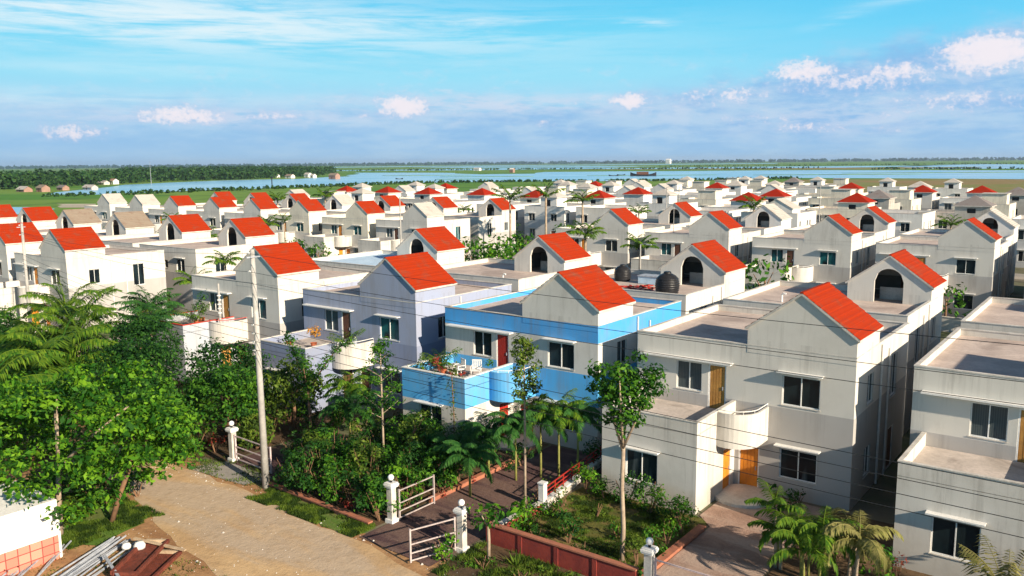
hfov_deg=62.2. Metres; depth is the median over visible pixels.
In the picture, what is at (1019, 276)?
street
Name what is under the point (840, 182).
flat roofed house
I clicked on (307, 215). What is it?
gabled house
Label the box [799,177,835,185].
flat roofed house
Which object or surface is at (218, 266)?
window
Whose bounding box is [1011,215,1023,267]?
flat roofed house
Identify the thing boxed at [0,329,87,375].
tree
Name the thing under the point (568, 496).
shrub
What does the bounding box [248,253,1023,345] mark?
power line
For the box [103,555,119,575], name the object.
steel bar
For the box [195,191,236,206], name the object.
gabled house
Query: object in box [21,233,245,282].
power line
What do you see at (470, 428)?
hedge shrub
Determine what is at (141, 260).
power line
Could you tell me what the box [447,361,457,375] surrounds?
potted plant
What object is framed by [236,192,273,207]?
gabled house
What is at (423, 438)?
hedge shrub
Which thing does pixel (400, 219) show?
lamp post
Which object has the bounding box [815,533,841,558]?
garden bush
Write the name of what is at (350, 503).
red shrub
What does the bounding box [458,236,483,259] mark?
tree
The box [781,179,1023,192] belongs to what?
dry field
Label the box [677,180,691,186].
flat roofed house
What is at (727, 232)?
gabled house
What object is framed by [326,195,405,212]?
gabled house
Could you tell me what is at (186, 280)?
palm tree
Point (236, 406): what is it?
garden shrub
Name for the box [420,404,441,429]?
window
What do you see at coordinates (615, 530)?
garden bush
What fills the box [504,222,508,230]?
window
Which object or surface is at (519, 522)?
shrub
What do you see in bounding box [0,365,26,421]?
tree
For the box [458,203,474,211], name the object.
palm tree
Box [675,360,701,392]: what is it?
window
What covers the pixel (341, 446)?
hedge shrub
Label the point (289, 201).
gabled house
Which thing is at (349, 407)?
areca palm
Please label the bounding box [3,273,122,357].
coconut palm
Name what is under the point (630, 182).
flat roofed house
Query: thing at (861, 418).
gabled house
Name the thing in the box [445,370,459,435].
climbing plant
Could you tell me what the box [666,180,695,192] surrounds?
flat roofed house
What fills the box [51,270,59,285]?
window
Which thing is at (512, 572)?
garden bush
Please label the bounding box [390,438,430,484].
hedge shrub
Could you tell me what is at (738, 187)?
villa
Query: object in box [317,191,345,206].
flat roofed house
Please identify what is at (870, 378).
window
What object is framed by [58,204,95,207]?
sand flat
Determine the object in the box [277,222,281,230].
window
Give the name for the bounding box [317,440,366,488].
hedge shrub
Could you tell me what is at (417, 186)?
flat roofed house
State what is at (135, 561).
formwork frame
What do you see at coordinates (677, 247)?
door
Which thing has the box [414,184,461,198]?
flat roofed house
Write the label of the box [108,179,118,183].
farm hut
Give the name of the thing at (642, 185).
flat roofed house
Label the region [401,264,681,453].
gabled house
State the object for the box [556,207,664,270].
gabled house
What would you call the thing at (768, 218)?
gabled house
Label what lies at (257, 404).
garden shrub
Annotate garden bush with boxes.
[464,555,495,568]
[510,570,530,575]
[520,513,540,531]
[541,497,567,517]
[591,504,609,516]
[608,521,620,540]
[776,488,801,507]
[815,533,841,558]
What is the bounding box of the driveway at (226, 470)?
[192,461,271,484]
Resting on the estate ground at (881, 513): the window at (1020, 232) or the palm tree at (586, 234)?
the palm tree at (586, 234)
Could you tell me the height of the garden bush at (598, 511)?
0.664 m
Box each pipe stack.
[2,540,71,575]
[51,535,137,575]
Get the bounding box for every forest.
[0,166,336,189]
[114,165,311,171]
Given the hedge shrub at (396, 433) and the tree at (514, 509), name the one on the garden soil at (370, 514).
the hedge shrub at (396, 433)
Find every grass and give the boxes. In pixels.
[30,437,273,575]
[55,486,579,575]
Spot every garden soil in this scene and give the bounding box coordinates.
[44,370,386,461]
[261,433,547,525]
[767,510,931,575]
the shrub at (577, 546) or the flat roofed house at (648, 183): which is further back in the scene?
the flat roofed house at (648, 183)
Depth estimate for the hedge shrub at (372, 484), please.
34.37 m
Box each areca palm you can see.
[318,387,380,447]
[320,369,368,434]
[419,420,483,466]
[434,426,501,496]
[457,408,519,468]
[482,402,548,480]
[510,393,567,477]
[526,388,585,478]
[555,394,601,466]
[744,478,805,569]
[754,503,863,575]
[760,512,789,550]
[820,507,903,575]
[957,532,1023,575]
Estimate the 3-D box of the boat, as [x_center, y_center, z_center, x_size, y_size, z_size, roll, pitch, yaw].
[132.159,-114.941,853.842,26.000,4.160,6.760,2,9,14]
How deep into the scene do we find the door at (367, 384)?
52.34 m
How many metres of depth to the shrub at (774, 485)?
36.60 m
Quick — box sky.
[0,0,1023,167]
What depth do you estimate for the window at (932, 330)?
49.46 m
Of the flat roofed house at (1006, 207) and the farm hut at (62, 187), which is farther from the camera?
the farm hut at (62, 187)
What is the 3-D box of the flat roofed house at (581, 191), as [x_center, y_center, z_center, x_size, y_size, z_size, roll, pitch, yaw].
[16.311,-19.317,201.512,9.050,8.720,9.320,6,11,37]
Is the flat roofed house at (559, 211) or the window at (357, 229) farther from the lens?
the flat roofed house at (559, 211)
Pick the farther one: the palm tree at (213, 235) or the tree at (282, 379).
the palm tree at (213, 235)
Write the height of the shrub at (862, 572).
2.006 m
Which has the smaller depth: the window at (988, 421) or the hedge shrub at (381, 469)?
the window at (988, 421)
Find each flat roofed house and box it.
[274,189,321,204]
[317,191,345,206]
[350,188,376,200]
[352,183,374,195]
[395,185,415,195]
[408,181,424,191]
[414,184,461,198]
[422,200,483,212]
[470,182,510,190]
[476,202,540,237]
[508,187,536,201]
[512,186,545,189]
[524,191,589,239]
[543,179,565,189]
[547,186,569,194]
[558,181,577,191]
[566,183,613,195]
[567,188,596,201]
[576,180,591,186]
[576,205,646,224]
[601,181,620,193]
[606,181,623,187]
[611,185,635,197]
[622,179,637,185]
[632,181,650,190]
[637,180,653,187]
[637,189,697,218]
[649,183,684,193]
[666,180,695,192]
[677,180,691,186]
[677,190,732,206]
[677,193,697,198]
[679,176,694,180]
[682,181,709,190]
[695,207,749,221]
[709,180,730,185]
[722,195,759,197]
[737,176,751,185]
[743,206,809,210]
[747,180,766,190]
[753,175,767,183]
[753,180,797,193]
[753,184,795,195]
[784,187,816,193]
[791,196,810,205]
[796,186,838,196]
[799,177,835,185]
[808,189,855,207]
[825,178,849,186]
[867,177,906,193]
[881,209,936,236]
[889,189,920,209]
[932,178,972,197]
[952,192,1015,218]
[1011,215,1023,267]
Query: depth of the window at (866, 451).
37.24 m
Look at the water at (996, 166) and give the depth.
1652.13 m
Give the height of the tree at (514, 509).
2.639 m
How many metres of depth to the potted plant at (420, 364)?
44.42 m
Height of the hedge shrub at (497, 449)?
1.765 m
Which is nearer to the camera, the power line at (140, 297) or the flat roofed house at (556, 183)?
the power line at (140, 297)
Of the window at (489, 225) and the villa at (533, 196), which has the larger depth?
the villa at (533, 196)
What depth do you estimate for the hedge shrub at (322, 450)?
38.77 m
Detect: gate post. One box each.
[225,421,238,461]
[383,474,398,523]
[453,499,469,552]
[640,537,658,575]
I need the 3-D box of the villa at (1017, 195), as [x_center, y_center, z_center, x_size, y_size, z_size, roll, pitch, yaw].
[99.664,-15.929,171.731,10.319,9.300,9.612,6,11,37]
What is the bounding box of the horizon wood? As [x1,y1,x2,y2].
[0,157,1023,168]
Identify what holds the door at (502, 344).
in the gabled house at (565, 363)
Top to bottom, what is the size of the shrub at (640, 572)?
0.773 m
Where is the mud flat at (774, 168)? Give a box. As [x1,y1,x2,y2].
[599,167,959,169]
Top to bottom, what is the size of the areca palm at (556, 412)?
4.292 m
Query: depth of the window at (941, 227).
132.38 m
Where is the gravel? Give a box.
[78,448,444,575]
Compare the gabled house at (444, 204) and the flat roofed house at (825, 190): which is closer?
the gabled house at (444, 204)
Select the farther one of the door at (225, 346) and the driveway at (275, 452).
the door at (225, 346)
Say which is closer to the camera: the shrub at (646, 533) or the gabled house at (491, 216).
the shrub at (646, 533)
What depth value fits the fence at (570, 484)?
37.94 m
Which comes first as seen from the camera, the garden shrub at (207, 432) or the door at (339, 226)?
the garden shrub at (207, 432)
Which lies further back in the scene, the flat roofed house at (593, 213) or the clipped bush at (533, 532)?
the flat roofed house at (593, 213)
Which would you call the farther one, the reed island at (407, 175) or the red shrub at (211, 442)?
the reed island at (407, 175)
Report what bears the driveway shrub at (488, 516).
on the estate ground at (881, 513)
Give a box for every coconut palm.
[0,309,128,389]
[0,349,71,430]
[1,285,124,355]
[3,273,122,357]
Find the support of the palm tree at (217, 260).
on the estate ground at (881, 513)
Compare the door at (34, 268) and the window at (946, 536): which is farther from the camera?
the door at (34, 268)
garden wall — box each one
[486,521,638,575]
[499,501,542,526]
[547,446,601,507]
[941,316,962,331]
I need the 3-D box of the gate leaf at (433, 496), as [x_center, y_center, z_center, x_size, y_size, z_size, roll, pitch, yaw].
[-3.977,8.718,35.448,0.070,1.300,2.101,6,11,38]
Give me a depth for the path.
32.05 m
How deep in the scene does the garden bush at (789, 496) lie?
35.48 m
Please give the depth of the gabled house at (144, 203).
160.97 m
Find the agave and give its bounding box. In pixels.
[504,549,531,567]
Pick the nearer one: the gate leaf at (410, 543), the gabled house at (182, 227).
the gate leaf at (410, 543)
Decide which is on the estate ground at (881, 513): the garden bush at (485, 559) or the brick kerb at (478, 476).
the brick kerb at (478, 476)
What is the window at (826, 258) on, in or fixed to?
in the gabled house at (837, 249)
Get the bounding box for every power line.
[21,232,247,271]
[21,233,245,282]
[22,232,246,253]
[22,254,251,323]
[23,263,252,340]
[24,268,251,348]
[38,266,249,331]
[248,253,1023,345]
[251,283,1023,404]
[252,272,1022,381]
[253,332,1023,504]
[254,324,1023,487]
[254,349,1023,537]
[255,341,1023,521]
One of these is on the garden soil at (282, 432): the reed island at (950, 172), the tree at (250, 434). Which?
the tree at (250, 434)
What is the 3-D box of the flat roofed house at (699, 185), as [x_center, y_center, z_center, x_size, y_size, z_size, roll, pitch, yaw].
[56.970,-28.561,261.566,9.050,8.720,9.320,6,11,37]
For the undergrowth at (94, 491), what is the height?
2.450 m
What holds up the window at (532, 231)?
in the flat roofed house at (559, 211)
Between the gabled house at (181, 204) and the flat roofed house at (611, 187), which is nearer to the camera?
the gabled house at (181, 204)
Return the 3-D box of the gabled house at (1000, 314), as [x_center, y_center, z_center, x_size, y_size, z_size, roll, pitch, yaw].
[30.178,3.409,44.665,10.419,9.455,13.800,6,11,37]
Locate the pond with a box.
[12,207,22,213]
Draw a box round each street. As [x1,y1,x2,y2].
[31,335,146,357]
[526,243,1023,279]
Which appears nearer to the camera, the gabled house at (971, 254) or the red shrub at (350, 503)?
the red shrub at (350, 503)
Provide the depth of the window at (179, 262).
83.19 m
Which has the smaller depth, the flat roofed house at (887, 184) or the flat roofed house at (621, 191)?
the flat roofed house at (621, 191)
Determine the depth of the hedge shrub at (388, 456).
38.68 m
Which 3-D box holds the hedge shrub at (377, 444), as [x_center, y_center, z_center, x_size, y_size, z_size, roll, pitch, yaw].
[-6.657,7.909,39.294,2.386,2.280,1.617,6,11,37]
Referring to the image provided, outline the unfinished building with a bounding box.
[762,186,838,187]
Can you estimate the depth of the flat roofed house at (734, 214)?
141.30 m
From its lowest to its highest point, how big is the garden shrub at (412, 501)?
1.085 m
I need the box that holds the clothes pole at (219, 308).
[217,283,221,321]
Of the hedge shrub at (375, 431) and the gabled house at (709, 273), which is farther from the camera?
the gabled house at (709, 273)
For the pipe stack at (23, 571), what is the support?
on the earth yard at (149, 528)
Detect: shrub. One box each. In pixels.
[28,420,70,445]
[185,423,216,447]
[205,433,225,451]
[225,400,254,425]
[235,414,272,440]
[239,388,273,416]
[253,394,293,434]
[267,384,307,421]
[269,447,312,486]
[279,448,320,493]
[280,435,306,458]
[288,410,320,439]
[290,396,321,418]
[296,458,342,498]
[297,425,331,472]
[303,438,343,482]
[310,423,345,457]
[310,427,346,451]
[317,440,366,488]
[318,465,360,504]
[322,403,354,435]
[335,433,369,471]
[339,491,358,509]
[345,415,374,436]
[346,436,387,480]
[347,417,384,451]
[347,435,388,471]
[347,473,384,512]
[353,470,408,520]
[361,423,404,458]
[361,460,401,502]
[375,406,401,423]
[379,415,409,442]
[380,443,409,480]
[382,457,424,507]
[384,424,417,454]
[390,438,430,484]
[393,454,436,488]
[396,429,419,445]
[396,486,420,508]
[397,410,423,442]
[409,421,438,466]
[416,417,438,442]
[417,444,458,491]
[421,463,463,488]
[422,431,455,469]
[432,528,459,562]
[433,424,462,454]
[435,440,471,482]
[438,486,446,498]
[456,424,483,449]
[480,437,501,465]
[482,508,497,521]
[503,439,536,470]
[506,511,529,530]
[518,501,547,520]
[532,478,553,500]
[537,564,552,572]
[544,484,573,512]
[554,509,584,542]
[564,568,580,575]
[568,460,604,493]
[569,542,589,551]
[582,437,601,467]
[587,475,608,497]
[605,470,646,505]
[619,557,643,575]
[620,535,645,564]
[631,473,670,512]
[640,524,667,555]
[651,496,691,521]
[655,518,679,544]
[664,492,701,533]
[767,482,778,498]
[786,488,805,502]
[853,540,899,575]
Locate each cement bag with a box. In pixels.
[121,542,130,549]
[133,540,145,549]
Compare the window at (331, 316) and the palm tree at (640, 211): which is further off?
the palm tree at (640, 211)
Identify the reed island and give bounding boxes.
[383,175,431,175]
[475,176,529,176]
[587,175,629,175]
[798,174,887,174]
[906,172,995,172]
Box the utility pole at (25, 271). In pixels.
[16,223,32,333]
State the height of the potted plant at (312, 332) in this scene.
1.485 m
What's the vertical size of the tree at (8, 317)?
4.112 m
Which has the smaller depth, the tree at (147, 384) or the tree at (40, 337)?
the tree at (147, 384)
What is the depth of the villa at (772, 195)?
168.71 m
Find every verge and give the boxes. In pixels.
[62,497,142,545]
[276,500,374,535]
[427,541,575,575]
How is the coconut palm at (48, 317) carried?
on the garden soil at (282, 432)
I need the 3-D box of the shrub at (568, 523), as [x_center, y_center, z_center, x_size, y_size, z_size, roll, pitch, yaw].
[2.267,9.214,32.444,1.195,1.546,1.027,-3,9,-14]
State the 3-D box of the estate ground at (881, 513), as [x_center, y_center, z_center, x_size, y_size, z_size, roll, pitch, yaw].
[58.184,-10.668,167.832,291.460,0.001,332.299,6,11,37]
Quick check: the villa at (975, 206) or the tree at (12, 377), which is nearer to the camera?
the tree at (12, 377)
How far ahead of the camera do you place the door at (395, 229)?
120.24 m
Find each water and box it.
[334,163,775,167]
[336,168,604,170]
[431,166,656,167]
[605,165,935,168]
[898,164,1023,168]
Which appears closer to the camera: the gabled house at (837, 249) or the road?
the road
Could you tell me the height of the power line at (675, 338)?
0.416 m
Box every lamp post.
[399,196,404,242]
[639,243,651,269]
[818,185,826,221]
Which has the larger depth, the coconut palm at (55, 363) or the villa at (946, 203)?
the villa at (946, 203)
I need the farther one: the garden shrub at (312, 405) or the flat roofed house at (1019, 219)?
the flat roofed house at (1019, 219)
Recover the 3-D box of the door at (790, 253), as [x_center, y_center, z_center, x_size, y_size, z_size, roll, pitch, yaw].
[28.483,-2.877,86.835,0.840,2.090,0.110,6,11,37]
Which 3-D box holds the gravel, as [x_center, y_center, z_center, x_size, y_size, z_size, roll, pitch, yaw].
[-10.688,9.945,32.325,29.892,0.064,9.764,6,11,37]
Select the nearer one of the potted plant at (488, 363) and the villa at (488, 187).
the potted plant at (488, 363)
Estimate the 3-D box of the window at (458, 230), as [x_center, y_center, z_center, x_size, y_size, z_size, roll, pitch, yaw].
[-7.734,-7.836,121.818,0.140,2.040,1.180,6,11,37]
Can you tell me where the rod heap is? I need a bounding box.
[619,284,654,289]
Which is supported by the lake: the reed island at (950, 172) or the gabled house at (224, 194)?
the reed island at (950, 172)
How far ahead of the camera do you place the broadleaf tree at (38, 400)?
32.90 m
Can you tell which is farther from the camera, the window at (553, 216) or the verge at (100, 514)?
the window at (553, 216)
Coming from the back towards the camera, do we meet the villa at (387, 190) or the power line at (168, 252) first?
the villa at (387, 190)
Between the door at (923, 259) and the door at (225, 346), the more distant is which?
the door at (923, 259)
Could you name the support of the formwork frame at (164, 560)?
on the earth yard at (149, 528)
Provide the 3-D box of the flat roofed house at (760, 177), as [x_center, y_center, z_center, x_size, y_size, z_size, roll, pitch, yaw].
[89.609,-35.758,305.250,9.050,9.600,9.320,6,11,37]
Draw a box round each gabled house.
[0,204,17,223]
[0,222,43,281]
[0,226,166,331]
[16,206,57,226]
[36,208,101,233]
[41,211,154,237]
[84,193,128,221]
[100,214,211,246]
[101,194,163,229]
[139,217,274,312]
[148,195,203,232]
[148,242,370,382]
[186,196,242,228]
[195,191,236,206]
[211,197,288,233]
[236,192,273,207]
[239,193,309,209]
[260,252,511,413]
[268,199,345,248]
[280,194,354,210]
[304,200,402,257]
[312,226,465,269]
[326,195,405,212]
[358,202,470,260]
[385,196,458,214]
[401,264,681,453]
[440,232,590,290]
[444,198,516,259]
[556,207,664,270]
[602,282,909,514]
[604,240,746,315]
[631,210,760,270]
[639,201,702,228]
[686,203,791,234]
[723,249,946,436]
[741,198,816,227]
[745,213,875,290]
[783,206,896,263]
[875,217,1008,317]
[892,327,1023,575]
[899,208,1019,297]
[961,296,1023,333]
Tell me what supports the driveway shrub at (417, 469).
on the garden soil at (370, 514)
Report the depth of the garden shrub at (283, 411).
45.67 m
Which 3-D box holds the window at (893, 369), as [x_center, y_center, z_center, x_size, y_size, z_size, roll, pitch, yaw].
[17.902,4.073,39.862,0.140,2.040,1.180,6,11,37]
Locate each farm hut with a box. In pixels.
[16,186,32,191]
[35,185,50,191]
[56,185,69,190]
[82,184,97,189]
[98,180,109,184]
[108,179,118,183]
[285,174,294,177]
[329,173,339,178]
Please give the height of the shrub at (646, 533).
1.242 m
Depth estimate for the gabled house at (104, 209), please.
168.10 m
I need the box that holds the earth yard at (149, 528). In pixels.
[0,421,446,575]
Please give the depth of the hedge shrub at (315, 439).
39.91 m
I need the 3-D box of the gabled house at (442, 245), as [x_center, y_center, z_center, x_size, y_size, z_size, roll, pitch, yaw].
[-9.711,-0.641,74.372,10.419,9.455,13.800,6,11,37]
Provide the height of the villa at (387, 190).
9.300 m
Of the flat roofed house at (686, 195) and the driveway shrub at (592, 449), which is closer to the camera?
the driveway shrub at (592, 449)
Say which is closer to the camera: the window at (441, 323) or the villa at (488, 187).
the window at (441, 323)
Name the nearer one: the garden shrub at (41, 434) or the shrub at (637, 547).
the shrub at (637, 547)
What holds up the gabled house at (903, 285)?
on the estate ground at (881, 513)
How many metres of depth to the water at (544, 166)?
2657.11 m
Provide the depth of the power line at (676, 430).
23.46 m
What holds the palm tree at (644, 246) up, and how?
on the estate ground at (881, 513)
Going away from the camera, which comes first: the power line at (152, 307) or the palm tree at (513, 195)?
the power line at (152, 307)
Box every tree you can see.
[0,303,32,341]
[0,309,11,341]
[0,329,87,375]
[0,358,204,534]
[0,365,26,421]
[0,366,83,459]
[59,382,210,522]
[73,332,193,401]
[88,310,187,375]
[89,369,196,446]
[111,284,184,337]
[119,304,184,373]
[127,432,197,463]
[135,306,164,319]
[160,212,181,220]
[173,266,211,285]
[174,361,271,438]
[181,336,275,403]
[202,250,242,270]
[209,225,217,236]
[235,413,279,450]
[258,214,281,226]
[263,353,333,429]
[269,191,288,204]
[273,212,291,242]
[282,237,310,252]
[282,331,352,436]
[304,241,331,257]
[311,187,336,202]
[355,335,405,474]
[396,406,443,454]
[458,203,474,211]
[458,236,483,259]
[464,236,490,259]
[465,496,532,558]
[474,234,525,259]
[483,247,513,259]
[491,184,529,259]
[500,231,532,254]
[509,333,548,517]
[512,233,534,250]
[531,180,566,233]
[552,221,575,231]
[563,189,599,224]
[566,219,606,251]
[583,349,669,561]
[620,232,658,262]
[627,203,651,217]
[736,195,766,211]
[742,253,795,289]
[931,214,966,228]
[942,282,969,316]
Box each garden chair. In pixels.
[453,358,465,376]
[470,359,481,374]
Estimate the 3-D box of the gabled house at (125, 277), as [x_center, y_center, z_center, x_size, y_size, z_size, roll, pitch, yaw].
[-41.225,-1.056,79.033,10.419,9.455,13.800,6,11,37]
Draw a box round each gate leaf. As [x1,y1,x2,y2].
[234,434,271,473]
[398,474,434,519]
[409,517,455,562]
[654,557,710,575]
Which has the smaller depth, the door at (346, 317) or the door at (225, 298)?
the door at (346, 317)
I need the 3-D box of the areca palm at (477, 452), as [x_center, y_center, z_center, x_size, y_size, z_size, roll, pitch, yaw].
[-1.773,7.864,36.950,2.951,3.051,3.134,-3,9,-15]
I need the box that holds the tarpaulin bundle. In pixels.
[637,274,658,284]
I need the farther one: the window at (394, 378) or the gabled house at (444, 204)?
the gabled house at (444, 204)
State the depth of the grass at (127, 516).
34.48 m
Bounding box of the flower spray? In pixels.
[886,551,908,575]
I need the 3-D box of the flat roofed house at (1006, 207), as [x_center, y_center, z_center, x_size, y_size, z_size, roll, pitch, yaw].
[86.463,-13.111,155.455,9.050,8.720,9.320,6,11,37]
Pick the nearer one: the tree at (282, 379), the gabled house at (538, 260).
the tree at (282, 379)
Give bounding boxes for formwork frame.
[110,539,169,575]
[138,549,181,575]
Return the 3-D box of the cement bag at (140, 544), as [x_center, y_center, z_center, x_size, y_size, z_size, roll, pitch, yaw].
[-14.002,9.666,31.889,0.427,0.280,0.433,6,11,37]
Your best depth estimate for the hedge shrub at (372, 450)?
37.22 m
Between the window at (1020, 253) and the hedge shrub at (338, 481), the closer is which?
the hedge shrub at (338, 481)
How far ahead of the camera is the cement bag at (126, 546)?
31.79 m
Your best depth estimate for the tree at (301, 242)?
123.15 m
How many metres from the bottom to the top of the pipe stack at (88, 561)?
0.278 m
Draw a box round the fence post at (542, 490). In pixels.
[537,480,547,510]
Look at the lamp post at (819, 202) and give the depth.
118.06 m
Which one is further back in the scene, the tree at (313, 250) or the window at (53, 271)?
the tree at (313, 250)
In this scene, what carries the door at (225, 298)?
in the gabled house at (279, 309)
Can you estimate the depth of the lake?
794.09 m
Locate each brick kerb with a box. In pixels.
[268,481,372,524]
[427,446,542,502]
[639,524,705,575]
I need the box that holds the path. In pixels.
[657,499,822,575]
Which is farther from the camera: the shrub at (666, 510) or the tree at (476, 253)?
the tree at (476, 253)
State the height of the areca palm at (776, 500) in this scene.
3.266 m
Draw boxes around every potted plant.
[172,302,213,322]
[191,291,207,321]
[307,326,322,345]
[327,328,365,344]
[414,353,429,369]
[420,347,462,373]
[428,354,443,372]
[429,352,447,368]
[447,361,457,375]
[485,359,493,365]
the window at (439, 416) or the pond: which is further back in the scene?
the pond
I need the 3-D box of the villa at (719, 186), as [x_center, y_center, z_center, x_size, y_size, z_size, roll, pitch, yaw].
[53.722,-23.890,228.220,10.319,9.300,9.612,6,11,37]
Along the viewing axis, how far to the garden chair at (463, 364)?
44.35 m
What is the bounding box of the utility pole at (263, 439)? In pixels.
[245,249,269,488]
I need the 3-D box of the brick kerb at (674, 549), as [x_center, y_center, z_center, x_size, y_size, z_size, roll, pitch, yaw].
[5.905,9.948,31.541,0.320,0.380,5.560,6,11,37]
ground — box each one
[0,159,1023,216]
[5,237,1023,575]
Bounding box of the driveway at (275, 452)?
[230,446,315,476]
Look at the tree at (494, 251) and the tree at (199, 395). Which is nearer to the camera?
the tree at (199, 395)
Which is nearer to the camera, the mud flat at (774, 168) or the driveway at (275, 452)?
the driveway at (275, 452)
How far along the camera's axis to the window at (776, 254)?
87.63 m
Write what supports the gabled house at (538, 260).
on the estate ground at (881, 513)
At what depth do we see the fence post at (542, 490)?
35.57 m
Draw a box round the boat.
[630,172,655,175]
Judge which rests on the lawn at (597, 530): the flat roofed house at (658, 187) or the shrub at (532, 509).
the shrub at (532, 509)
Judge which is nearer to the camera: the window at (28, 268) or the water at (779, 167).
the window at (28, 268)
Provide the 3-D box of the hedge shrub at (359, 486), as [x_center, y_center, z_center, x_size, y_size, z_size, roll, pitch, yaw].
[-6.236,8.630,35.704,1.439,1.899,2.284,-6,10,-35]
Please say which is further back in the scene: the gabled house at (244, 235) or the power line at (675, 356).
the gabled house at (244, 235)
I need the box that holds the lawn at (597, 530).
[515,487,706,569]
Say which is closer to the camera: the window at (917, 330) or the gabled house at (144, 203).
the window at (917, 330)
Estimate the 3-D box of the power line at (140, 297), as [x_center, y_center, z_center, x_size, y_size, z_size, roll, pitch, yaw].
[-26.341,-0.476,54.348,0.014,0.734,45.732,-8,11,-40]
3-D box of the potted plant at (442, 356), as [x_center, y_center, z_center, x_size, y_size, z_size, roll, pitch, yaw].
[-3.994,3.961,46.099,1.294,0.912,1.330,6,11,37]
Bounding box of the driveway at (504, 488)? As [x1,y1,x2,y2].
[360,445,601,565]
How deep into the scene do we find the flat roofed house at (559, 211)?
157.51 m
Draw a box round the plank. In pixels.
[133,537,185,550]
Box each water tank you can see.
[614,264,631,281]
[655,271,679,293]
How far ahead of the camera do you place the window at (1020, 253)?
113.48 m
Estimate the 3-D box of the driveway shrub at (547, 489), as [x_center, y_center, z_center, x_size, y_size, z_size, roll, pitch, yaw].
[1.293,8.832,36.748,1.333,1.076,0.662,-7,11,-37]
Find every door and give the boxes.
[33,267,38,283]
[221,345,231,364]
[222,294,229,317]
[338,225,341,235]
[341,311,350,338]
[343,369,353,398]
[360,369,371,395]
[394,228,397,239]
[496,333,508,366]
[499,402,508,435]
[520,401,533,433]
[674,243,680,255]
[708,364,725,408]
[722,448,730,488]
[738,447,759,486]
[786,250,793,266]
[886,424,892,466]
[916,257,925,264]
[1015,408,1023,462]
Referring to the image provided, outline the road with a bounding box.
[2,422,421,575]
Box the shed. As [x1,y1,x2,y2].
[0,480,62,575]
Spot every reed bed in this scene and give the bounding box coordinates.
[41,176,801,196]
[339,162,1022,170]
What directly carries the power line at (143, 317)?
attached to the utility pole at (263, 439)
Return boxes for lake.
[54,170,1023,194]
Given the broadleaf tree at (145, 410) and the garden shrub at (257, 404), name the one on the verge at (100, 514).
the broadleaf tree at (145, 410)
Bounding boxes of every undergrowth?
[34,471,86,500]
[53,428,107,466]
[77,461,132,504]
[112,468,152,496]
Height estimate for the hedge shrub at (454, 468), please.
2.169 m
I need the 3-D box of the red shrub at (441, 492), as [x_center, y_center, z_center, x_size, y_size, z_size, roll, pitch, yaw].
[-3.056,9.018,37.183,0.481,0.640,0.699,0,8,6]
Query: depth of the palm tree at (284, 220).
126.06 m
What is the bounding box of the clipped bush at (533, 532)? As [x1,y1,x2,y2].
[528,523,544,535]
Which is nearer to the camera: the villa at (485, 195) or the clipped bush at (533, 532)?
the clipped bush at (533, 532)
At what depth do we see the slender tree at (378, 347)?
38.77 m
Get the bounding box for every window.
[27,266,32,281]
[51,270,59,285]
[89,269,100,284]
[133,263,144,285]
[177,259,184,272]
[209,293,218,311]
[210,218,215,225]
[216,257,223,271]
[251,300,266,319]
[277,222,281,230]
[297,223,303,231]
[325,309,337,331]
[331,225,336,233]
[354,226,361,235]
[379,317,399,341]
[382,370,400,395]
[386,228,392,237]
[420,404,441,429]
[438,316,445,339]
[456,226,460,239]
[473,331,491,357]
[487,223,491,236]
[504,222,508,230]
[528,213,534,220]
[530,228,534,235]
[547,341,574,370]
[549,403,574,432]
[551,214,556,221]
[581,215,586,222]
[606,240,616,251]
[617,339,625,363]
[626,449,657,486]
[661,243,670,255]
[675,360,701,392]
[735,245,738,256]
[749,241,751,258]
[771,249,782,262]
[778,448,816,485]
[780,375,820,411]
[819,252,835,265]
[862,445,869,478]
[866,247,869,266]
[866,373,873,406]
[889,352,896,398]
[900,223,909,231]
[913,327,918,366]
[928,517,980,565]
[931,317,934,341]
[938,220,946,228]
[944,204,951,209]
[952,294,972,309]
[955,259,975,274]
[967,402,1008,442]
[1017,251,1023,261]
[1018,230,1023,239]
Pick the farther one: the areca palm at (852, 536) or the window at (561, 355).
the window at (561, 355)
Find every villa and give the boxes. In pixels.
[321,186,355,196]
[374,186,413,198]
[400,187,454,210]
[440,183,462,194]
[451,188,508,202]
[460,185,509,198]
[515,190,542,202]
[567,190,625,205]
[590,181,602,190]
[615,187,652,204]
[687,182,735,194]
[704,192,767,207]
[725,180,752,194]
[760,189,798,205]
[784,177,803,185]
[807,193,880,222]
[833,189,900,209]
[838,182,867,195]
[886,181,932,193]
[912,185,939,209]
[918,195,996,229]
[939,185,997,209]
[1006,187,1023,216]
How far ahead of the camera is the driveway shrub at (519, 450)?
40.70 m
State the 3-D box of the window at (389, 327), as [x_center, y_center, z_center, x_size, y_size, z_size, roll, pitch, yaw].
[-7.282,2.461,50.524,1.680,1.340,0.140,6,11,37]

